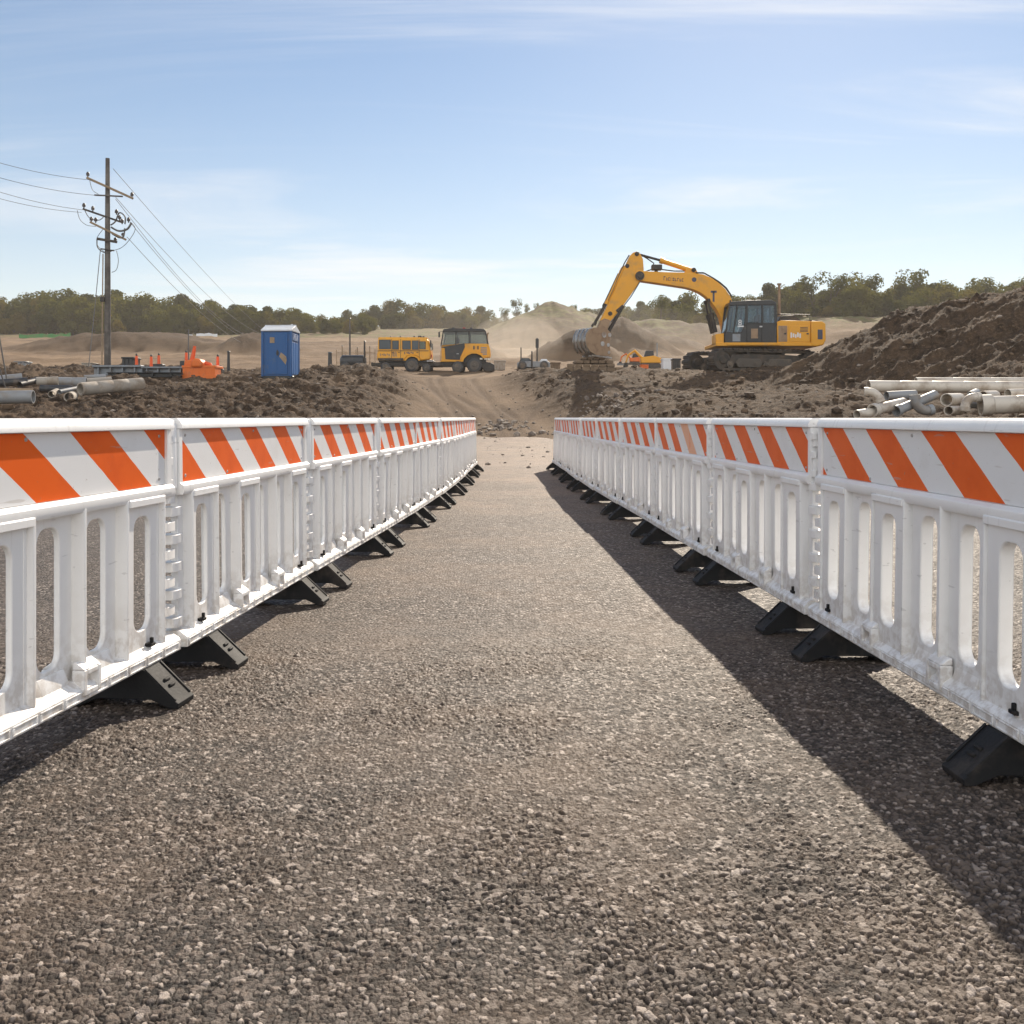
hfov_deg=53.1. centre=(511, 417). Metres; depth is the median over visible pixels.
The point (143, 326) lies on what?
broadleaf tree
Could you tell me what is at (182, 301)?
broadleaf tree
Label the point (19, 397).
drain pipe
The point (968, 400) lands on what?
pipe elbow
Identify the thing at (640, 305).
broadleaf tree
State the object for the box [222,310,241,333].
broadleaf tree
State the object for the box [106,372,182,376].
steel beam
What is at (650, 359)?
digger
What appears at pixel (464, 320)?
broadleaf tree
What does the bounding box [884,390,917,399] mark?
drain pipe
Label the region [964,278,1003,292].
broadleaf tree
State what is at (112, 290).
broadleaf tree
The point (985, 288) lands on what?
broadleaf tree
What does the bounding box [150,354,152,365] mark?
delineator post
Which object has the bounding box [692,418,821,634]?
traffic barrier
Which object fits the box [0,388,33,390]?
drain pipe
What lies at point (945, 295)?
broadleaf tree
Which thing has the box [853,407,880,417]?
drain pipe
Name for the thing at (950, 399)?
drain pipe
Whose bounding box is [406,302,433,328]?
broadleaf tree
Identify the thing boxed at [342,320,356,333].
broadleaf tree
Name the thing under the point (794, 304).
broadleaf tree
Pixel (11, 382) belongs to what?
drain pipe
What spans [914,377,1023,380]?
drain pipe
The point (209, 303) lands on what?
broadleaf tree
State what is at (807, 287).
broadleaf tree
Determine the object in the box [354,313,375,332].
broadleaf tree
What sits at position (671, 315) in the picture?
broadleaf tree
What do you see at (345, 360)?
tank trailer
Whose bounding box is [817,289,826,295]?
broadleaf tree
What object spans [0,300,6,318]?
broadleaf tree
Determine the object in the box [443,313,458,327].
broadleaf tree
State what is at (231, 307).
broadleaf tree
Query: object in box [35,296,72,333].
broadleaf tree
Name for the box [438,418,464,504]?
traffic barrier
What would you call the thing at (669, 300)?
broadleaf tree
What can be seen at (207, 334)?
sheeting
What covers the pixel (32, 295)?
broadleaf tree
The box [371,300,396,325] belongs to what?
broadleaf tree
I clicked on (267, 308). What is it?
broadleaf tree
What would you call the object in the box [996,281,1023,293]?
broadleaf tree
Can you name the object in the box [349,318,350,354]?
marker post
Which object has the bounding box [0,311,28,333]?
broadleaf tree
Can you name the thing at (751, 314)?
broadleaf tree
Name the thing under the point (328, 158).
sky
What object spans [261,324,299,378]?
portable toilet
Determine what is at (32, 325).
broadleaf tree
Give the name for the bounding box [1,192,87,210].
overhead wire
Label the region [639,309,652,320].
broadleaf tree
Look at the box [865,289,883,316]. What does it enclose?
broadleaf tree
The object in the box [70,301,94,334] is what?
broadleaf tree
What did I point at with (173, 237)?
overhead wire
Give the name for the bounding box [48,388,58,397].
drain pipe
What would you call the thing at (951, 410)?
drain pipe
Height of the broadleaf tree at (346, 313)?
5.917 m
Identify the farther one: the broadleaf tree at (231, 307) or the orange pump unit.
the broadleaf tree at (231, 307)
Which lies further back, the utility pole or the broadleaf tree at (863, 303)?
the broadleaf tree at (863, 303)
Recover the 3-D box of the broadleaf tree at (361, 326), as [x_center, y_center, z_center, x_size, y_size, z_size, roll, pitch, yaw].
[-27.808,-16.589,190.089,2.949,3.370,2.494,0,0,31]
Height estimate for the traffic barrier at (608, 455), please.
1.030 m
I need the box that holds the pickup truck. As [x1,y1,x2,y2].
[517,358,549,369]
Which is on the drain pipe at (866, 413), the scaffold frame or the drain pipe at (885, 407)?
the drain pipe at (885, 407)
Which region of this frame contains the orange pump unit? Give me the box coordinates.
[182,329,222,378]
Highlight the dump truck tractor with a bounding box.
[434,328,494,371]
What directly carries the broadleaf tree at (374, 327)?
on the ground
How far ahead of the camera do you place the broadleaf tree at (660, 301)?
159.21 m
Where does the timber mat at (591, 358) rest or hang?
on the timber mat at (596, 362)
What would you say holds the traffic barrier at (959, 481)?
on the asphalt road
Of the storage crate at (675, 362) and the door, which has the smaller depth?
the door
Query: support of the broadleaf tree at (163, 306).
on the ground
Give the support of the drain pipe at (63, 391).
on the ground
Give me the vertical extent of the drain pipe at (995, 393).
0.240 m
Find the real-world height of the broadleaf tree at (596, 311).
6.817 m
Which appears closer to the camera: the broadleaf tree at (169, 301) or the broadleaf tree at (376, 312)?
the broadleaf tree at (169, 301)
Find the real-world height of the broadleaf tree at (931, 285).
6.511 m
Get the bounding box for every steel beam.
[92,365,142,375]
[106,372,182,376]
[143,366,182,377]
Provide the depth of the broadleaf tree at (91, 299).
199.29 m
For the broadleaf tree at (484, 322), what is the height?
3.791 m
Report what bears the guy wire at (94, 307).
attached to the utility pole
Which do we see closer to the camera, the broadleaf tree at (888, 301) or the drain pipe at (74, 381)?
the drain pipe at (74, 381)
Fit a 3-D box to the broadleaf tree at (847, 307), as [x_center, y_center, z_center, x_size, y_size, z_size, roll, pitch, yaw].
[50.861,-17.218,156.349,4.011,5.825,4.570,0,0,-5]
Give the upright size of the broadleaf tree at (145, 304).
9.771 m
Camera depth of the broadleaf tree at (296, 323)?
195.78 m
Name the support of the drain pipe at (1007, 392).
on the ground
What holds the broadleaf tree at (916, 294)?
on the ground
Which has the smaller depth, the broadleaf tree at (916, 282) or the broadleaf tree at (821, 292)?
the broadleaf tree at (916, 282)
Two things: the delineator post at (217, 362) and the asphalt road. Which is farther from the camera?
the delineator post at (217, 362)
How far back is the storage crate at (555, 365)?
57.97 m
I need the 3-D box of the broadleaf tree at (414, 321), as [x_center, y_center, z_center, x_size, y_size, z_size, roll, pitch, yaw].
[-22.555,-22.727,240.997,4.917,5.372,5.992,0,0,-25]
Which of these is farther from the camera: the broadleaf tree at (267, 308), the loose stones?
the broadleaf tree at (267, 308)
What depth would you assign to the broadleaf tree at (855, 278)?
162.78 m
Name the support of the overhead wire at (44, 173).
attached to the utility pole
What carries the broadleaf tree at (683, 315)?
on the ground
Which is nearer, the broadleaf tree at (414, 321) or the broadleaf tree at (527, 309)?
the broadleaf tree at (527, 309)
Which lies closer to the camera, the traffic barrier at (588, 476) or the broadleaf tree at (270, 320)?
the traffic barrier at (588, 476)
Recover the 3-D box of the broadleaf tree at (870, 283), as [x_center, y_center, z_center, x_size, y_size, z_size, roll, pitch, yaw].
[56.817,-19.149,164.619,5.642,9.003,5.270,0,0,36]
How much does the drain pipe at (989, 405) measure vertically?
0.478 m
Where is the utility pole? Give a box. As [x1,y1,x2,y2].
[77,158,134,364]
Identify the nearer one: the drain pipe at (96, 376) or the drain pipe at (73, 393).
the drain pipe at (73, 393)
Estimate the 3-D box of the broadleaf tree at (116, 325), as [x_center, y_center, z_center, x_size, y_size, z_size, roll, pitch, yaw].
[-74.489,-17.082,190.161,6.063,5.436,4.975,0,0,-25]
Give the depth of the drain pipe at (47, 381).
32.99 m
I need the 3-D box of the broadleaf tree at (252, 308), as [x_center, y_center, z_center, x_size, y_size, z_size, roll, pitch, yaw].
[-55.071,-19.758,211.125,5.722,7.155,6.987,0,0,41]
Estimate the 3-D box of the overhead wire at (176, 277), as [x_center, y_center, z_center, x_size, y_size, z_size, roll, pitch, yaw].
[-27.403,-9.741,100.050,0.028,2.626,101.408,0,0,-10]
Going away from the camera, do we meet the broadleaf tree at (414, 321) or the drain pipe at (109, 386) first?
the drain pipe at (109, 386)
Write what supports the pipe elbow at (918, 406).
attached to the drain pipe at (928, 397)
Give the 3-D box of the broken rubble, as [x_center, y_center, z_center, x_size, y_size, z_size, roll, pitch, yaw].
[1.540,-0.215,36.008,8.100,1.713,3.715,0,0,0]
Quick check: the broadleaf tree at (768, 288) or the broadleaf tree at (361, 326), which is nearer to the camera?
the broadleaf tree at (768, 288)
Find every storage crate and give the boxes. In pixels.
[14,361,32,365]
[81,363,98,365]
[494,360,505,370]
[550,362,560,368]
[660,358,672,369]
[671,358,680,369]
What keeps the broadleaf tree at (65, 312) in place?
on the ground
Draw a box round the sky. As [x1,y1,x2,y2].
[0,0,1023,321]
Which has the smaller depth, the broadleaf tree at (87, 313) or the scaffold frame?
the scaffold frame
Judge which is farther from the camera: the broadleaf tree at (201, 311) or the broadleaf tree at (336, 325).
the broadleaf tree at (201, 311)
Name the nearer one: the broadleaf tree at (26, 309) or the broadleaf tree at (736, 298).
the broadleaf tree at (736, 298)
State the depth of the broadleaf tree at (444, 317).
249.58 m
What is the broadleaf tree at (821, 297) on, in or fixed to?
on the ground
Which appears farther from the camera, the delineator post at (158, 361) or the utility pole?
the utility pole
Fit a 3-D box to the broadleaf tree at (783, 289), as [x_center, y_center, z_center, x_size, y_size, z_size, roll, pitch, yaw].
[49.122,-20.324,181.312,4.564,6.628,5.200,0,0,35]
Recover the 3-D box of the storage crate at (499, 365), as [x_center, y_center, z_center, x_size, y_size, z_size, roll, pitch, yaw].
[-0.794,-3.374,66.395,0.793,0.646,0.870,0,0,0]
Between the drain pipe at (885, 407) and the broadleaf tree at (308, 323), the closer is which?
the drain pipe at (885, 407)
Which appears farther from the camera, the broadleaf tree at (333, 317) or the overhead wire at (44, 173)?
the broadleaf tree at (333, 317)
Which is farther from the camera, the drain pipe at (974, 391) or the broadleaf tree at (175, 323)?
the broadleaf tree at (175, 323)
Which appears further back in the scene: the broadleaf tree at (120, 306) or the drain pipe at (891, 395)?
the broadleaf tree at (120, 306)
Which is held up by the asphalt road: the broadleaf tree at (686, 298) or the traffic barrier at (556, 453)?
the traffic barrier at (556, 453)
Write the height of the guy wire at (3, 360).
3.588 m
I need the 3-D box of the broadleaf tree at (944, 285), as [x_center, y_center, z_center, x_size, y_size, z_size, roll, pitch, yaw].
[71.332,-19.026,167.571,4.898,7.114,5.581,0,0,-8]
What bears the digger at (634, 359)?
on the ground
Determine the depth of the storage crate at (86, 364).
50.01 m
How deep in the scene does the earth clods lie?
35.16 m
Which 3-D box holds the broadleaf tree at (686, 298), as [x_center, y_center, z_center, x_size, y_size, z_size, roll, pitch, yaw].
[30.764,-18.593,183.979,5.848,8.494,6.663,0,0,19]
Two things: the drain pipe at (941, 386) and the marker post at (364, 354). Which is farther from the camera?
the marker post at (364, 354)
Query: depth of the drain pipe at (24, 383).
32.44 m
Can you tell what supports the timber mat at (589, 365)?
on the timber mat at (611, 369)
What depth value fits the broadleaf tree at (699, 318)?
173.13 m
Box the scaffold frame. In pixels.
[336,350,374,364]
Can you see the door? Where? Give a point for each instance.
(276, 344)
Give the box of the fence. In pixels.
[19,333,69,337]
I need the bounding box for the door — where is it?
[265,333,287,373]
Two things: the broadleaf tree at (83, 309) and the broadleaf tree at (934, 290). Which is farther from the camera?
the broadleaf tree at (83, 309)
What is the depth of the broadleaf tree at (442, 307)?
263.02 m
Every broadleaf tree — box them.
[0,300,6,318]
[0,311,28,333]
[1,300,35,333]
[8,302,44,333]
[10,298,32,305]
[10,304,33,332]
[15,290,46,304]
[28,288,81,332]
[29,296,42,313]
[29,308,62,333]
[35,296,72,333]
[52,294,93,335]
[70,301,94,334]
[73,301,120,333]
[79,293,99,304]
[94,311,126,333]
[96,289,123,298]
[96,291,138,324]
[112,315,127,331]
[124,315,143,331]
[131,291,158,329]
[138,314,159,331]
[145,307,170,332]
[152,303,168,314]
[154,296,175,308]
[160,304,186,333]
[169,293,200,318]
[183,308,203,334]
[192,308,207,322]
[195,315,216,333]
[198,300,225,315]
[202,299,226,322]
[212,315,231,334]
[216,304,238,330]
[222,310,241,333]
[231,305,257,333]
[242,305,255,331]
[244,311,265,333]
[255,306,280,332]
[259,311,280,331]
[273,307,285,323]
[280,307,304,325]
[281,320,290,324]
[291,320,302,332]
[298,312,318,332]
[298,313,320,332]
[316,314,327,331]
[316,319,330,333]
[328,319,344,333]
[329,316,344,332]
[340,309,351,319]
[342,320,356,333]
[348,314,358,320]
[353,319,368,334]
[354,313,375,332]
[359,305,383,325]
[370,318,376,330]
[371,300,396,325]
[377,315,393,328]
[384,298,405,314]
[389,313,399,328]
[394,313,408,328]
[399,304,414,321]
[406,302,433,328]
[406,310,426,328]
[423,307,443,328]
[425,310,442,327]
[429,305,446,316]
[440,312,454,328]
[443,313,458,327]
[445,309,466,327]
[458,313,470,327]
[461,306,482,327]
[466,316,479,328]
[472,306,494,317]
[478,316,491,328]
[489,315,497,325]
[499,308,510,321]
[510,299,522,316]
[524,304,529,312]
[591,308,603,314]
[614,308,630,318]
[618,312,626,317]
[621,306,634,313]
[630,301,650,318]
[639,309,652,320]
[646,295,670,319]
[652,298,671,315]
[656,300,691,319]
[669,291,699,323]
[672,302,694,323]
[691,313,707,323]
[694,302,712,319]
[705,308,718,324]
[730,294,750,309]
[734,308,758,326]
[744,294,758,312]
[754,282,777,316]
[759,296,777,321]
[777,284,789,300]
[781,298,791,315]
[783,282,812,315]
[785,290,805,317]
[795,274,827,317]
[815,270,850,315]
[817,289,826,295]
[817,289,835,315]
[820,300,842,316]
[829,287,857,316]
[840,275,867,301]
[847,271,883,291]
[850,282,879,316]
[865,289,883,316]
[880,296,893,316]
[882,283,915,300]
[893,268,928,290]
[900,286,933,307]
[900,295,929,307]
[921,282,938,292]
[926,286,956,305]
[926,287,938,297]
[934,279,965,298]
[958,288,976,298]
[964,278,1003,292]
[970,277,998,293]
[993,281,1020,292]
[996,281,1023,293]
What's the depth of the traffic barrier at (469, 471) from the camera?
17.21 m
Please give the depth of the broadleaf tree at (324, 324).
188.98 m
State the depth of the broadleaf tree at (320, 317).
210.30 m
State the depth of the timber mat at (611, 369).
47.21 m
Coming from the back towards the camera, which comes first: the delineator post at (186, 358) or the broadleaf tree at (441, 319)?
the broadleaf tree at (441, 319)
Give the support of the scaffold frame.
on the ground
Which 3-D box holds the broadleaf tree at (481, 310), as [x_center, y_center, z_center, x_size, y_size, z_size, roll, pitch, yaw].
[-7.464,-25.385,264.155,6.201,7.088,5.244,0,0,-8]
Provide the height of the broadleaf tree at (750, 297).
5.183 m
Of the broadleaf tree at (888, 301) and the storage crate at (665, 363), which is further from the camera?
the broadleaf tree at (888, 301)
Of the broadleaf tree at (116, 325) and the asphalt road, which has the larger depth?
the broadleaf tree at (116, 325)
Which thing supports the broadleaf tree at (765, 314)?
on the ground
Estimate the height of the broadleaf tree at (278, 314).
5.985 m
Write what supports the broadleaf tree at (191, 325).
on the ground
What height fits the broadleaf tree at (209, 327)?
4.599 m
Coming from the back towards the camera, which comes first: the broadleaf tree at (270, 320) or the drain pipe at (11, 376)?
the broadleaf tree at (270, 320)
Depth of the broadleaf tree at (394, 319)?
244.31 m
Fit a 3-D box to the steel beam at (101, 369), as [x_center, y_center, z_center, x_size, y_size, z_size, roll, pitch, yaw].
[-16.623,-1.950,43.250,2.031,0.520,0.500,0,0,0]
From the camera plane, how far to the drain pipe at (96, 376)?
36.15 m
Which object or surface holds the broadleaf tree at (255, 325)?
on the ground
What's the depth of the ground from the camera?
39.28 m
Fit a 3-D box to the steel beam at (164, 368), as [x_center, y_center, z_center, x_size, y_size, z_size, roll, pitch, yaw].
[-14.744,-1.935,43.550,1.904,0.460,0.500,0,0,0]
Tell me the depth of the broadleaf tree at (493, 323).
147.82 m
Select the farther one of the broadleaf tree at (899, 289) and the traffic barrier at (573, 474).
the broadleaf tree at (899, 289)
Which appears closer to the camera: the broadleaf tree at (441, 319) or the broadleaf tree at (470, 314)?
the broadleaf tree at (441, 319)
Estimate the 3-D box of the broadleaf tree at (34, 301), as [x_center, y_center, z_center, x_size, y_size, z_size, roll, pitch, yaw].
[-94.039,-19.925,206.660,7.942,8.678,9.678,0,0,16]
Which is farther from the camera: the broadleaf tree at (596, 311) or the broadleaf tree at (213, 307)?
the broadleaf tree at (596, 311)
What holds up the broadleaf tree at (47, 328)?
on the ground
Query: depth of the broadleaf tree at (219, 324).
190.00 m
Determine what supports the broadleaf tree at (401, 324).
on the ground
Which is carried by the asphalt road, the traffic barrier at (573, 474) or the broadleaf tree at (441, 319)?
the traffic barrier at (573, 474)
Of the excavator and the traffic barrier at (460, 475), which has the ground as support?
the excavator
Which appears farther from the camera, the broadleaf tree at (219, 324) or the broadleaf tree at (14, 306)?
the broadleaf tree at (14, 306)
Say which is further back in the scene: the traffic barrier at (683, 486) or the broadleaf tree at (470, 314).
the broadleaf tree at (470, 314)
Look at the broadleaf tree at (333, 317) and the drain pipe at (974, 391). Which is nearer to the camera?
the drain pipe at (974, 391)
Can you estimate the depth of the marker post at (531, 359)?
67.96 m
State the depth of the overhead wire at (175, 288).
64.63 m
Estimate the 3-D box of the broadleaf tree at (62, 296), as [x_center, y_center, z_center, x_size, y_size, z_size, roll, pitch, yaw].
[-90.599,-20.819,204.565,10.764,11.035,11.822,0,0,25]
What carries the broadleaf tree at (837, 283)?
on the ground
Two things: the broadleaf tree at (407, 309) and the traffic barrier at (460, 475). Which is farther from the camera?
the broadleaf tree at (407, 309)
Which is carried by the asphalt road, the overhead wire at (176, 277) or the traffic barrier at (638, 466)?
the traffic barrier at (638, 466)
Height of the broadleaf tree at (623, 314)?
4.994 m
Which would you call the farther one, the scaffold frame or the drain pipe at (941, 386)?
the scaffold frame
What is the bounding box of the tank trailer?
[338,355,366,366]
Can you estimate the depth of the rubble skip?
45.98 m
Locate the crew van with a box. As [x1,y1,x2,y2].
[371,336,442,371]
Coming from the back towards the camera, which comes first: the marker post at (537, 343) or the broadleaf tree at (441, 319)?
the broadleaf tree at (441, 319)
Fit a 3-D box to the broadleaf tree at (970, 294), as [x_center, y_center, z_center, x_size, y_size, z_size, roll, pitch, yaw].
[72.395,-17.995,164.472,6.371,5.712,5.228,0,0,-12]
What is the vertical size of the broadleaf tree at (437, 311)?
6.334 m
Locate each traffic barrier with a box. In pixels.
[0,418,193,744]
[158,418,328,668]
[306,418,393,587]
[374,418,429,546]
[416,418,451,520]
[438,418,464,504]
[455,418,473,491]
[464,418,478,482]
[470,418,483,475]
[546,418,560,473]
[552,418,569,479]
[560,418,580,488]
[571,418,596,499]
[585,418,620,514]
[608,418,655,536]
[640,418,713,571]
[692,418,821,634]
[791,418,1023,785]
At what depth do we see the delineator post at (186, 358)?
44.54 m
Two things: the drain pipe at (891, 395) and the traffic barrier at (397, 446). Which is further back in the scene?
the drain pipe at (891, 395)
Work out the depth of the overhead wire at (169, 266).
65.51 m
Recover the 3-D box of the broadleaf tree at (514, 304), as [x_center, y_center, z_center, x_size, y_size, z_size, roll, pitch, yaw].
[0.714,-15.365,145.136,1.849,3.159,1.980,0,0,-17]
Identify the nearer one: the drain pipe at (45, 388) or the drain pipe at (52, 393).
the drain pipe at (52, 393)
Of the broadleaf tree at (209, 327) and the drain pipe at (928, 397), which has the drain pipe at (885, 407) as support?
the drain pipe at (928, 397)
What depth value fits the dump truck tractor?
59.59 m
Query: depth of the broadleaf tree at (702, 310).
182.18 m
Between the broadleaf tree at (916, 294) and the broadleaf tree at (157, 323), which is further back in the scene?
the broadleaf tree at (157, 323)
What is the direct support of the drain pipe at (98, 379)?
on the ground
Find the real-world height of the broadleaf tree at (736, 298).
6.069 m
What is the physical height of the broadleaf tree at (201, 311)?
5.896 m
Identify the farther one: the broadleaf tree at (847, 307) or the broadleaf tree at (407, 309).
the broadleaf tree at (407, 309)
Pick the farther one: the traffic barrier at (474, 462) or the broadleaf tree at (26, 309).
the broadleaf tree at (26, 309)
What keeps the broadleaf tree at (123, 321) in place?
on the ground
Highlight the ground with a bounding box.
[0,285,1023,438]
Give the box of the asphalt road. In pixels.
[0,436,1023,1023]
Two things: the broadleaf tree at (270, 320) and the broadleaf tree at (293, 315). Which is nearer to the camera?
the broadleaf tree at (270, 320)
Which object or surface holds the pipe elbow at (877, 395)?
on the drain pipe at (885, 407)
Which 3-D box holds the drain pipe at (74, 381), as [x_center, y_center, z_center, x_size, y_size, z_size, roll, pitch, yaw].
[-14.477,-1.170,33.700,0.896,0.322,0.320,0,0,-12]
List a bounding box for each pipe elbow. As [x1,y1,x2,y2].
[864,387,884,402]
[909,394,935,415]
[959,392,981,411]
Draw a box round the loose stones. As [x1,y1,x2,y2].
[31,291,1023,470]
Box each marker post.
[227,351,229,370]
[327,352,331,365]
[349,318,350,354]
[364,341,365,363]
[531,351,532,368]
[536,338,538,360]
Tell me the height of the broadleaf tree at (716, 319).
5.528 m
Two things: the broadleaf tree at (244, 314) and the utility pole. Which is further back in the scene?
the broadleaf tree at (244, 314)
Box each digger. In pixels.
[619,353,639,364]
[623,350,660,367]
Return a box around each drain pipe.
[0,373,21,378]
[0,378,27,386]
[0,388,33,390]
[0,390,35,403]
[17,378,35,387]
[36,376,58,385]
[39,385,73,392]
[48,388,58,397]
[57,386,76,393]
[58,377,86,386]
[64,391,77,400]
[77,378,144,395]
[84,374,105,377]
[87,377,111,381]
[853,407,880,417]
[866,380,1023,392]
[867,398,907,416]
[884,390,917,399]
[892,390,938,415]
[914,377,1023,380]
[940,393,964,405]
[944,406,964,414]
[967,389,979,394]
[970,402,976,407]
[977,394,1023,415]
[979,390,999,395]
[1004,389,1023,395]
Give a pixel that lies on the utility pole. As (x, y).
(106, 299)
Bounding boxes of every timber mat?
[563,367,622,371]
[567,364,614,367]
[573,360,613,364]
[580,357,604,360]
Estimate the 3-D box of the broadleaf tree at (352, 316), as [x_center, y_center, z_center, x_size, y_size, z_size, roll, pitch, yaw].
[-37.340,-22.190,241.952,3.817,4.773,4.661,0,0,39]
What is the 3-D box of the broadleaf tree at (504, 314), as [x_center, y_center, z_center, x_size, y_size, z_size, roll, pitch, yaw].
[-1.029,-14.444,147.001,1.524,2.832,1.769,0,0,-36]
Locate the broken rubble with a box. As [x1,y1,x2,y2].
[476,388,661,435]
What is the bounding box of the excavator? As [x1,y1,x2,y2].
[572,251,825,371]
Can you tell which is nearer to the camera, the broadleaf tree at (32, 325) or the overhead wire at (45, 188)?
the overhead wire at (45, 188)
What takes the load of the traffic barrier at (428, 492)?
on the asphalt road
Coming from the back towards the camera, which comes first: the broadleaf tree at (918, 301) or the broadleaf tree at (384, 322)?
the broadleaf tree at (384, 322)
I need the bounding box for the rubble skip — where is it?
[121,357,140,364]
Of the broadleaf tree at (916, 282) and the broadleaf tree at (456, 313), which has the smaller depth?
the broadleaf tree at (916, 282)
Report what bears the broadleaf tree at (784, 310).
on the ground
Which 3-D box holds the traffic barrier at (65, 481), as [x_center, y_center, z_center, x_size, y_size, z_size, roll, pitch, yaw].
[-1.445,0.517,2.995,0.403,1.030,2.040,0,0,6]
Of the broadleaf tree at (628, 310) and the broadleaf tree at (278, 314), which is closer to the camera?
the broadleaf tree at (278, 314)
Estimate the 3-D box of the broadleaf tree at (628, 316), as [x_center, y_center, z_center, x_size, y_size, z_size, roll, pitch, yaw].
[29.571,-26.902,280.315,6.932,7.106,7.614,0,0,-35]
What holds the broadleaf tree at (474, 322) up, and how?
on the ground
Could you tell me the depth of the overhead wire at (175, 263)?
69.06 m
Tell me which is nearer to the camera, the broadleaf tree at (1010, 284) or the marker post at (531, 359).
the marker post at (531, 359)
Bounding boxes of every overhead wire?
[1,163,87,179]
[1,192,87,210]
[2,178,95,195]
[2,199,81,212]
[114,170,261,328]
[116,198,260,333]
[116,200,238,331]
[127,237,239,341]
[133,226,239,335]
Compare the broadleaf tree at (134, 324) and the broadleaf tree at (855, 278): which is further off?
the broadleaf tree at (134, 324)
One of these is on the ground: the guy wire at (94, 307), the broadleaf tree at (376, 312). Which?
the broadleaf tree at (376, 312)
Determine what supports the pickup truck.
on the ground
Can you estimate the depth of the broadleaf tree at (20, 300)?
214.36 m
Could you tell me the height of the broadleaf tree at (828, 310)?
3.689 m
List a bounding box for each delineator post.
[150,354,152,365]
[153,353,164,365]
[180,350,187,365]
[216,354,223,372]
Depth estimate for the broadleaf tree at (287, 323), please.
188.49 m
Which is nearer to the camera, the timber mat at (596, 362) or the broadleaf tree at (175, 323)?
the timber mat at (596, 362)
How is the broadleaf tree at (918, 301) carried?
on the ground
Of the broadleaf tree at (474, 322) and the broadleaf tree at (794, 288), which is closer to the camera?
the broadleaf tree at (794, 288)
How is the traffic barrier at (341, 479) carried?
on the asphalt road
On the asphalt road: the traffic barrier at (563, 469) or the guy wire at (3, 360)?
the traffic barrier at (563, 469)
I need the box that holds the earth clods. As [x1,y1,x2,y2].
[0,286,1023,417]
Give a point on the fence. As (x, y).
(51, 335)
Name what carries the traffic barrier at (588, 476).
on the asphalt road
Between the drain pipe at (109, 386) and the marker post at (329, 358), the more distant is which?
the marker post at (329, 358)
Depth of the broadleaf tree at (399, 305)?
265.88 m
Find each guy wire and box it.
[0,339,8,387]
[88,248,100,366]
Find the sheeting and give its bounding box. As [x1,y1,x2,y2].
[196,333,216,336]
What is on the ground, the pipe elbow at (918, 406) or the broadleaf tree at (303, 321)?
the broadleaf tree at (303, 321)
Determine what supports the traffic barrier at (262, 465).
on the asphalt road
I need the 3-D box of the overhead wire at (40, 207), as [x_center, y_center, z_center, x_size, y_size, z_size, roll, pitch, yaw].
[-22.349,-9.836,46.250,0.022,0.294,7.196,0,0,25]
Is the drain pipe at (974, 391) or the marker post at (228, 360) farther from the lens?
the marker post at (228, 360)

